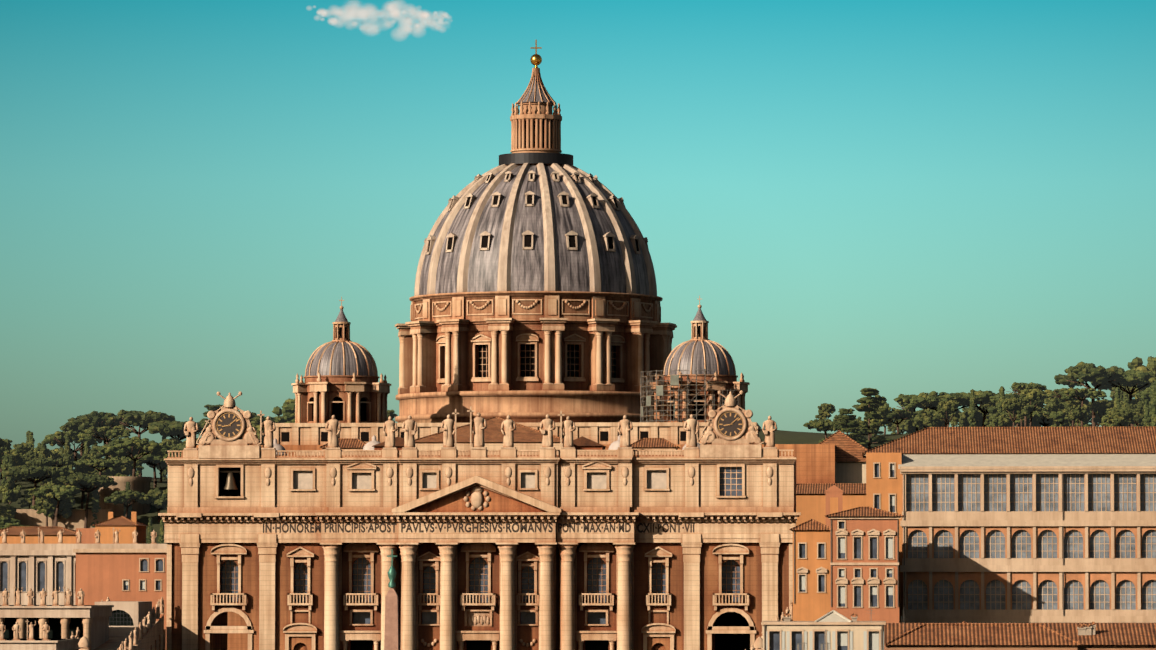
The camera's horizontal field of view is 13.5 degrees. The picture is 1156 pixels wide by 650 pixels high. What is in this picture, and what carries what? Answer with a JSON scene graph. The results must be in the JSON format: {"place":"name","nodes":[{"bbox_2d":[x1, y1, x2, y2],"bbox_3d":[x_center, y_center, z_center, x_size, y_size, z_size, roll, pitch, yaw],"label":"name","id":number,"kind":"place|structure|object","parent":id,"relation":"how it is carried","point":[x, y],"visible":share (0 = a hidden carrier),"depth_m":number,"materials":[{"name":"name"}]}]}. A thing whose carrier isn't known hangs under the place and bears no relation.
{"place":"outdoors","nodes":[
{"label":"outdoors","id":0,"kind":"place"},
{"bbox_2d":[220,471,240,489],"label":"bell","id":1,"kind":"object","parent":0,"point":[230,484],"visible":0.98,"depth_m":896.55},
{"bbox_2d":[316,0,450,36],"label":"cloud","id":2,"kind":"structure","parent":0,"point":[395,6],"depth_m":4121.17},
{"bbox_2d":[384,588,399,649],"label":"obelisk","id":3,"kind":"object","parent":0,"point":[391,639],"visible":0.89,"depth_m":733.00,"materials":[{"name":"stone"}]},
{"bbox_2d":[387,549,396,587],"bbox_3d":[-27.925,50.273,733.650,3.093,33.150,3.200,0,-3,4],"label":"obelisk cross finial","id":4,"kind":"object","parent":3,"relation":"on","point":[392,572],"visible":1,"depth_m":733.98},
{"bbox_2d":[110,468,749,649],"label":"dark basilica portico","id":5,"kind":"structure","parent":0,"point":[732,641],"depth_m":898.42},
{"bbox_2d":[0,453,901,622],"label":"buildings","id":6,"kind":"structure","parent":0,"point":[811,604],"depth_m":870.06,"materials":[{"name":"paint"}]},
{"bbox_2d":[124,464,894,649],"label":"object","id":7,"kind":"object","parent":6,"relation":"attached to","point":[873,640],"visible":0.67,"depth_m":845.78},
{"bbox_2d":[0,429,908,543],"bbox_3d":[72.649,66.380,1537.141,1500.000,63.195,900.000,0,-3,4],"label":"vatican hill","id":8,"kind":"structure","parent":0,"point":[787,437],"depth_m":1267.91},
{"bbox_2d":[1,439,10,486],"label":"cypress tree","id":9,"kind":"object","parent":8,"relation":"on","point":[5,464],"visible":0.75,"depth_m":1263.98,"materials":[{"name":"green plant"}]},
{"bbox_2d":[0,504,16,518],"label":"oak tree","id":10,"kind":"object","parent":8,"relation":"on","point":[8,511],"visible":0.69,"depth_m":1223.84,"materials":[{"name":"green plant"}]},
{"bbox_2d":[0,483,21,504],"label":"oak tree","id":11,"kind":"object","parent":8,"relation":"on","point":[9,494],"visible":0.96,"depth_m":1238.35,"materials":[{"name":"green plant"}]},
{"bbox_2d":[2,442,32,463],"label":"oak tree","id":12,"kind":"object","parent":8,"relation":"on","point":[23,448],"visible":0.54,"depth_m":1288.92,"materials":[{"name":"green plant"}]},
{"bbox_2d":[3,465,67,505],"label":"pine tree","id":13,"kind":"object","parent":8,"relation":"on","point":[21,472],"visible":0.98,"depth_m":1229.17,"materials":[{"name":"green plant"}]},
{"bbox_2d":[31,497,56,526],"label":"oak tree","id":14,"kind":"object","parent":8,"relation":"on","point":[39,502],"visible":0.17,"depth_m":1225.52,"materials":[{"name":"green plant"}]},
{"bbox_2d":[25,457,72,467],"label":"pine tree","id":15,"kind":"object","parent":8,"relation":"on","point":[49,462],"visible":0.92,"depth_m":1251.83,"materials":[{"name":"green plant"}]},
{"bbox_2d":[28,485,80,525],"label":"pine tree","id":16,"kind":"object","parent":8,"relation":"on","point":[65,492],"visible":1,"depth_m":1219.33,"materials":[{"name":"green plant"}]},
{"bbox_2d":[43,493,71,525],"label":"oak tree","id":17,"kind":"object","parent":8,"relation":"on","point":[65,506],"visible":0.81,"depth_m":1225.82,"materials":[{"name":"green plant"}]},
{"bbox_2d":[43,430,102,468],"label":"pine tree","id":18,"kind":"object","parent":8,"relation":"on","point":[59,439],"visible":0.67,"depth_m":1324.20,"materials":[{"name":"green plant"}]},
{"bbox_2d":[14,476,151,529],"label":"leonine wall","id":19,"kind":"structure","parent":8,"relation":"on","point":[33,518],"depth_m":1229.46,"materials":[{"name":"stone"}]},
{"bbox_2d":[59,474,117,527],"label":"pine tree","id":20,"kind":"object","parent":8,"relation":"on","point":[98,481],"visible":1,"depth_m":1223.15,"materials":[{"name":"green plant"}]},
{"bbox_2d":[91,485,100,527],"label":"cypress tree","id":21,"kind":"object","parent":8,"relation":"on","point":[95,501],"visible":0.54,"depth_m":1228.63,"materials":[{"name":"green plant"}]},
{"bbox_2d":[65,411,131,444],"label":"pine tree","id":22,"kind":"object","parent":8,"relation":"on","point":[96,419],"visible":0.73,"depth_m":1325.85,"materials":[{"name":"green plant"}]},
{"bbox_2d":[72,458,127,474],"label":"pine tree","id":23,"kind":"object","parent":8,"relation":"on","point":[100,463],"visible":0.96,"depth_m":1253.38,"materials":[{"name":"green plant"}]},
{"bbox_2d":[84,426,133,459],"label":"pine tree","id":24,"kind":"object","parent":8,"relation":"on","point":[103,433],"visible":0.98,"depth_m":1295.22,"materials":[{"name":"green plant"}]},
{"bbox_2d":[104,490,156,516],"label":"pine tree","id":25,"kind":"object","parent":8,"relation":"on","point":[120,497],"visible":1,"depth_m":1217.93,"materials":[{"name":"green plant"}]},
{"bbox_2d":[119,456,143,476],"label":"oak tree","id":26,"kind":"object","parent":8,"relation":"on","point":[128,470],"visible":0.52,"depth_m":1272.17,"materials":[{"name":"green plant"}]},
{"bbox_2d":[98,436,171,476],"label":"pine tree","id":27,"kind":"object","parent":8,"relation":"on","point":[132,446],"visible":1,"depth_m":1241.31,"materials":[{"name":"green plant"}]},
{"bbox_2d":[116,409,175,476],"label":"pine tree","id":28,"kind":"object","parent":8,"relation":"on","point":[141,419],"visible":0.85,"depth_m":1322.03,"materials":[{"name":"green plant"}]},
{"bbox_2d":[126,452,167,487],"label":"pine tree","id":29,"kind":"object","parent":8,"relation":"on","point":[149,458],"visible":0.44,"depth_m":1280.26,"materials":[{"name":"green plant"}]},
{"bbox_2d":[148,488,167,521],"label":"oak tree","id":30,"kind":"object","parent":8,"relation":"on","point":[161,501],"visible":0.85,"depth_m":1235.26,"materials":[{"name":"green plant"}]},
{"bbox_2d":[148,420,205,440],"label":"pine tree","id":31,"kind":"object","parent":8,"relation":"on","point":[167,428],"visible":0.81,"depth_m":1311.71,"materials":[{"name":"green plant"}]},
{"bbox_2d":[272,398,294,415],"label":"pine tree","id":32,"kind":"object","parent":8,"relation":"on","point":[288,405],"visible":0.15,"depth_m":1332.90,"materials":[{"name":"green plant"}]},
{"bbox_2d":[815,403,835,433],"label":"oak tree","id":33,"kind":"object","parent":8,"relation":"on","point":[825,410],"visible":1,"depth_m":1281.95,"materials":[{"name":"green plant"}]},
{"bbox_2d":[803,419,853,438],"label":"pine tree","id":34,"kind":"object","parent":8,"relation":"on","point":[826,425],"visible":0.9,"depth_m":1224.95,"materials":[{"name":"green plant"}]},
{"bbox_2d":[834,408,866,445],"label":"cedar tree","id":35,"kind":"object","parent":8,"relation":"on","point":[844,417],"visible":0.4,"depth_m":1207.58,"materials":[{"name":"green plant"}]},
{"bbox_2d":[850,388,891,449],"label":"cedar tree","id":36,"kind":"object","parent":8,"relation":"on","point":[869,393],"visible":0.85,"depth_m":1217.08,"materials":[{"name":"green plant"}]},
{"bbox_2d":[876,408,917,433],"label":"pine tree","id":37,"kind":"object","parent":8,"relation":"on","point":[902,414],"visible":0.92,"depth_m":1284.81,"materials":[{"name":"green plant"}]},
{"bbox_2d":[891,394,947,431],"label":"pine tree","id":38,"kind":"object","parent":8,"relation":"on","point":[914,402],"visible":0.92,"depth_m":1303.24,"materials":[{"name":"green plant"}]},
{"bbox_2d":[912,408,937,429],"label":"oak tree","id":39,"kind":"object","parent":8,"relation":"on","point":[924,418],"visible":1,"depth_m":1298.66,"materials":[{"name":"green plant"}]},
{"bbox_2d":[934,400,959,426],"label":"oak tree","id":40,"kind":"object","parent":8,"relation":"on","point":[945,408],"visible":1,"depth_m":1264.63,"materials":[{"name":"green plant"}]},
{"bbox_2d":[919,391,981,426],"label":"pine tree","id":41,"kind":"object","parent":8,"relation":"on","point":[962,399],"visible":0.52,"depth_m":1309.08,"materials":[{"name":"green plant"}]},
{"bbox_2d":[967,389,976,426],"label":"cypress tree","id":42,"kind":"object","parent":8,"relation":"on","point":[972,411],"visible":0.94,"depth_m":1285.94,"materials":[{"name":"green plant"}]},
{"bbox_2d":[965,390,1017,426],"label":"pine tree","id":43,"kind":"object","parent":8,"relation":"on","point":[986,397],"visible":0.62,"depth_m":1311.15,"materials":[{"name":"green plant"}]},
{"bbox_2d":[984,412,1012,426],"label":"oak tree","id":44,"kind":"object","parent":8,"relation":"on","point":[996,419],"visible":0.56,"depth_m":1283.75,"materials":[{"name":"green plant"}]},
{"bbox_2d":[982,400,1043,426],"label":"pine tree","id":45,"kind":"object","parent":8,"relation":"on","point":[991,408],"visible":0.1,"depth_m":1308.67,"materials":[{"name":"green plant"}]},
{"bbox_2d":[1002,397,1027,426],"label":"oak tree","id":46,"kind":"object","parent":8,"relation":"on","point":[1014,405],"visible":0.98,"depth_m":1260.36,"materials":[{"name":"green plant"}]},
{"bbox_2d":[1006,382,1046,426],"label":"pine tree","id":47,"kind":"object","parent":8,"relation":"on","point":[1016,387],"visible":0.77,"depth_m":1295.35,"materials":[{"name":"green plant"}]},
{"bbox_2d":[1019,388,1042,426],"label":"oak tree","id":48,"kind":"object","parent":8,"relation":"on","point":[1030,395],"visible":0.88,"depth_m":1286.52,"materials":[{"name":"green plant"}]},
{"bbox_2d":[1008,407,1074,426],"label":"pine tree","id":49,"kind":"object","parent":8,"relation":"on","point":[1039,417],"visible":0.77,"depth_m":1301.09,"materials":[{"name":"green plant"}]},
{"bbox_2d":[1045,403,1075,425],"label":"oak tree","id":50,"kind":"object","parent":8,"relation":"on","point":[1059,408],"visible":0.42,"depth_m":1301.89,"materials":[{"name":"green plant"}]},
{"bbox_2d":[1067,405,1087,426],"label":"oak tree","id":51,"kind":"object","parent":8,"relation":"on","point":[1076,415],"visible":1,"depth_m":1271.15,"materials":[{"name":"green plant"}]},
{"bbox_2d":[1062,388,1106,426],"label":"pine tree","id":52,"kind":"object","parent":8,"relation":"on","point":[1079,394],"visible":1,"depth_m":1279.77,"materials":[{"name":"green plant"}]},
{"bbox_2d":[1054,361,1124,426],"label":"pine tree","id":53,"kind":"object","parent":8,"relation":"on","point":[1081,373],"visible":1,"depth_m":1349.56,"materials":[{"name":"green plant"}]},
{"bbox_2d":[1091,399,1113,426],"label":"oak tree","id":54,"kind":"object","parent":8,"relation":"on","point":[1101,406],"visible":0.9,"depth_m":1322.83,"materials":[{"name":"green plant"}]},
{"bbox_2d":[1104,407,1134,426],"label":"oak tree","id":55,"kind":"object","parent":8,"relation":"on","point":[1121,416],"visible":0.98,"depth_m":1262.81,"materials":[{"name":"green plant"}]},
{"bbox_2d":[1109,362,1134,425],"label":"oak tree","id":56,"kind":"object","parent":8,"relation":"on","point":[1112,389],"visible":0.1,"depth_m":1399.65,"materials":[{"name":"green plant"}]},
{"bbox_2d":[1091,369,1155,426],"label":"pine tree","id":57,"kind":"object","parent":8,"relation":"on","point":[1131,378],"visible":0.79,"depth_m":1357.59,"materials":[{"name":"green plant"}]},
{"bbox_2d":[1120,403,1144,426],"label":"oak tree","id":58,"kind":"object","parent":8,"relation":"on","point":[1138,411],"visible":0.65,"depth_m":1300.94,"materials":[{"name":"green plant"}]},
{"bbox_2d":[1128,356,1155,404],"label":"tree","id":59,"kind":"object","parent":8,"relation":"on","point":[1136,363],"visible":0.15,"depth_m":1399.94,"materials":[{"name":"green plant"}]},
{"bbox_2d":[1151,380,1155,426],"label":"cypress tree","id":60,"kind":"object","parent":8,"relation":"on","point":[1153,405],"visible":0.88,"depth_m":1282.45,"materials":[{"name":"green plant"}]},
{"bbox_2d":[164,463,795,649],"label":"pilasters","id":61,"kind":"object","parent":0,"point":[507,603],"depth_m":888.98,"materials":[{"name":"stone"}]},
{"bbox_2d":[172,487,788,649],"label":"basilica facade walls","id":62,"kind":"structure","parent":0,"point":[498,502],"depth_m":889.98,"materials":[{"name":"stone"}]},
{"bbox_2d":[158,449,800,649],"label":"facade trim","id":63,"kind":"structure","parent":62,"relation":"attached to","point":[447,544],"depth_m":889.64,"materials":[{"name":"stone"}]},
{"bbox_2d":[221,467,741,623],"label":"windows","id":64,"kind":"structure","parent":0,"point":[599,567],"depth_m":891.48,"materials":[{"name":"glass"}]},
{"bbox_2d":[75,485,898,649],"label":"building walls","id":65,"kind":"structure","parent":0,"point":[100,577],"depth_m":979.40,"materials":[{"name":"paint"}]},
{"bbox_2d":[0,464,894,649],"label":"window glass","id":66,"kind":"object","parent":65,"relation":"in","point":[774,639],"visible":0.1,"depth_m":858.22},
{"bbox_2d":[0,0,1155,477],"label":"sky","id":67,"kind":"structure","parent":0,"point":[894,198],"materials":[{"name":"teal"}]},
{"bbox_2d":[662,374,737,421],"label":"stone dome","id":68,"kind":"object","parent":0,"point":[730,379],"visible":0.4,"depth_m":983.78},
{"bbox_2d":[763,462,883,649],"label":"cream town walls","id":69,"kind":"structure","parent":0,"point":[850,472],"depth_m":588.54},
{"bbox_2d":[766,631,883,649],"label":"pale town shutters","id":70,"kind":"object","parent":69,"relation":"attached to","point":[828,639],"visible":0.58,"depth_m":588.18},
{"bbox_2d":[819,430,867,461],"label":"town roof tiles","id":71,"kind":"object","parent":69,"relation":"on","point":[848,449],"visible":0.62,"depth_m":976.83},
{"bbox_2d":[814,454,1155,621],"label":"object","id":72,"kind":"structure","parent":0,"point":[1025,460],"depth_m":870.98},
{"bbox_2d":[885,645,1155,649],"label":"town brick walls","id":73,"kind":"structure","parent":0,"point":[1020,647],"depth_m":607.17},
{"bbox_2d":[902,473,1155,609],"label":"palace ochre walls","id":74,"kind":"structure","parent":0,"point":[1025,576],"depth_m":865.83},
{"bbox_2d":[906,474,1155,609],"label":"windows","id":75,"kind":"structure","parent":74,"relation":"in","point":[1148,602],"depth_m":866.57,"materials":[{"name":"glass"}]},
{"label":"piazza pavement","id":76,"kind":"structure","parent":0,"visible":0},
{"bbox_2d":[0,544,166,649],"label":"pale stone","id":77,"kind":"object","parent":76,"relation":"on","point":[31,556],"visible":0.46,"depth_m":878.23,"materials":[{"name":"stone"}]},
{"bbox_2d":[4,618,82,649],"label":"range recess","id":78,"kind":"object","parent":77,"relation":"on","point":[54,624],"depth_m":838.83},
{"bbox_2d":[0,615,792,649],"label":"stone colonnade","id":79,"kind":"object","parent":76,"relation":"on","point":[154,638],"visible":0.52,"depth_m":846.51,"materials":[{"name":"stone"}]},
{"bbox_2d":[0,527,792,649],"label":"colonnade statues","id":80,"kind":"object","parent":79,"relation":"on","point":[159,610],"visible":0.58,"depth_m":836.65,"materials":[{"name":"stone"}]},
{"bbox_2d":[196,444,834,649],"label":"building walls","id":81,"kind":"structure","parent":76,"relation":"on","point":[814,463],"depth_m":968.88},
{"bbox_2d":[263,523,693,532],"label":"inscription","id":82,"kind":"object","parent":81,"relation":"on","point":[524,527],"visible":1,"depth_m":887.89,"materials":[{"name":"brown"}]},
{"bbox_2d":[196,390,763,457],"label":"clock surrounds","id":83,"kind":"object","parent":81,"relation":"on","point":[210,444],"visible":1,"depth_m":890.18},
{"bbox_2d":[216,411,742,437],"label":"clock faces","id":84,"kind":"object","parent":83,"relation":"attached to","point":[728,419],"visible":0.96,"depth_m":889.68,"materials":[{"name":"brown"}]},
{"bbox_2d":[217,412,742,437],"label":"clocks","id":85,"kind":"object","parent":83,"relation":"attached to","point":[241,425],"depth_m":895.00,"materials":[{"name":"brown"}]},
{"bbox_2d":[168,463,793,506],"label":"attic wall","id":86,"kind":"structure","parent":81,"relation":"attached to","point":[285,496],"depth_m":891.37,"materials":[{"name":"stone"}]},
{"bbox_2d":[184,407,776,625],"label":"statues","id":87,"kind":"object","parent":86,"relation":"on","point":[481,618],"visible":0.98,"depth_m":890.80,"materials":[{"name":"stone"}]},
{"bbox_2d":[294,470,666,488],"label":"windows","id":88,"kind":"structure","parent":86,"relation":"in","point":[656,479],"depth_m":891.54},
{"bbox_2d":[273,435,700,455],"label":"terrace cupolas","id":89,"kind":"object","parent":81,"relation":"on","point":[614,445],"visible":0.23,"depth_m":933.49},
{"bbox_2d":[415,416,562,441],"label":"basilica nave roof tiles","id":90,"kind":"object","parent":81,"relation":"on","point":[493,432],"visible":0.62,"depth_m":920.29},
{"bbox_2d":[372,436,605,446],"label":"terrace pavilion tiles","id":91,"kind":"object","parent":81,"relation":"on","point":[579,441],"visible":0.55,"depth_m":917.43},
{"bbox_2d":[281,124,724,441],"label":"windows","id":92,"kind":"structure","parent":81,"relation":"on","point":[338,407],"depth_m":1014.97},
{"bbox_2d":[273,422,760,455],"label":"balustrade","id":93,"kind":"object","parent":81,"relation":"on","point":[304,433],"depth_m":975.65,"materials":[{"name":"stone"}]},
{"bbox_2d":[291,297,390,422],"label":"small dome","id":94,"kind":"structure","parent":93,"relation":"on","point":[381,389],"depth_m":990.55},
{"bbox_2d":[301,375,384,422],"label":"dome drum","id":95,"kind":"object","parent":93,"relation":"on","point":[337,386],"visible":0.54,"depth_m":989.41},
{"bbox_2d":[306,309,376,375],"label":"dome roof","id":96,"kind":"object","parent":95,"relation":"on","point":[338,365],"visible":0.65,"depth_m":990.69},
{"bbox_2d":[319,438,679,448],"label":"terrace roof tiles","id":97,"kind":"object","parent":93,"relation":"on","point":[358,443],"visible":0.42,"depth_m":938.72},
{"bbox_2d":[650,296,749,421],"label":"small dome","id":98,"kind":"structure","parent":93,"relation":"on","point":[717,386],"depth_m":986.12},
{"bbox_2d":[665,308,733,374],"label":"small dome roof","id":99,"kind":"structure","parent":98,"relation":"on","point":[698,363],"depth_m":986.12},
{"bbox_2d":[395,291,676,422],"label":"dome drum","id":100,"kind":"object","parent":81,"relation":"on","point":[434,401],"visible":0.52,"depth_m":1015.12,"materials":[{"name":"stone"}]},
{"bbox_2d":[419,69,648,294],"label":"dome roof","id":101,"kind":"structure","parent":100,"relation":"on","point":[527,270],"depth_m":1020.80,"materials":[{"name":"metal"}]},
{"bbox_2d":[414,163,656,295],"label":"dome ribs","id":102,"kind":"object","parent":101,"relation":"attached to","point":[590,181],"visible":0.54,"depth_m":1024.12,"materials":[{"name":"stone"}]},
{"bbox_2d":[507,68,569,165],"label":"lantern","id":103,"kind":"object","parent":101,"relation":"on","point":[543,119],"visible":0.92,"depth_m":1037.33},
{"bbox_2d":[499,153,572,165],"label":"lantern base","id":104,"kind":"object","parent":103,"relation":"attached to","point":[523,158],"visible":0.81,"depth_m":1033.89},
{"bbox_2d":[640,369,737,421],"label":"scaffold tubes","id":105,"kind":"object","parent":81,"relation":"on","point":[647,387],"visible":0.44,"depth_m":982.29},
{"bbox_2d":[641,375,678,415],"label":"scaffold netting","id":106,"kind":"object","parent":105,"relation":"attached to","point":[674,379],"visible":0.19,"depth_m":982.17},
{"label":"terrain","id":107,"kind":"structure","parent":0,"visible":0},
{"bbox_2d":[73,453,1155,649],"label":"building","id":108,"kind":"structure","parent":107,"relation":"on","point":[1034,518],"depth_m":865.53,"materials":[{"name":"stone"}]},
{"bbox_2d":[0,427,1155,644],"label":"roofs","id":109,"kind":"structure","parent":108,"relation":"on","point":[1034,439],"depth_m":877.03,"materials":[{"name":"tile"}]},
{"bbox_2d":[783,615,1095,634],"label":"chimneys","id":110,"kind":"object","parent":109,"relation":"on","point":[1085,630],"visible":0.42,"depth_m":619.63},
{"bbox_2d":[764,473,1063,649],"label":"drainpipes","id":111,"kind":"object","parent":108,"relation":"attached to","point":[898,570],"visible":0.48,"depth_m":858.04,"materials":[{"name":"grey metal"}]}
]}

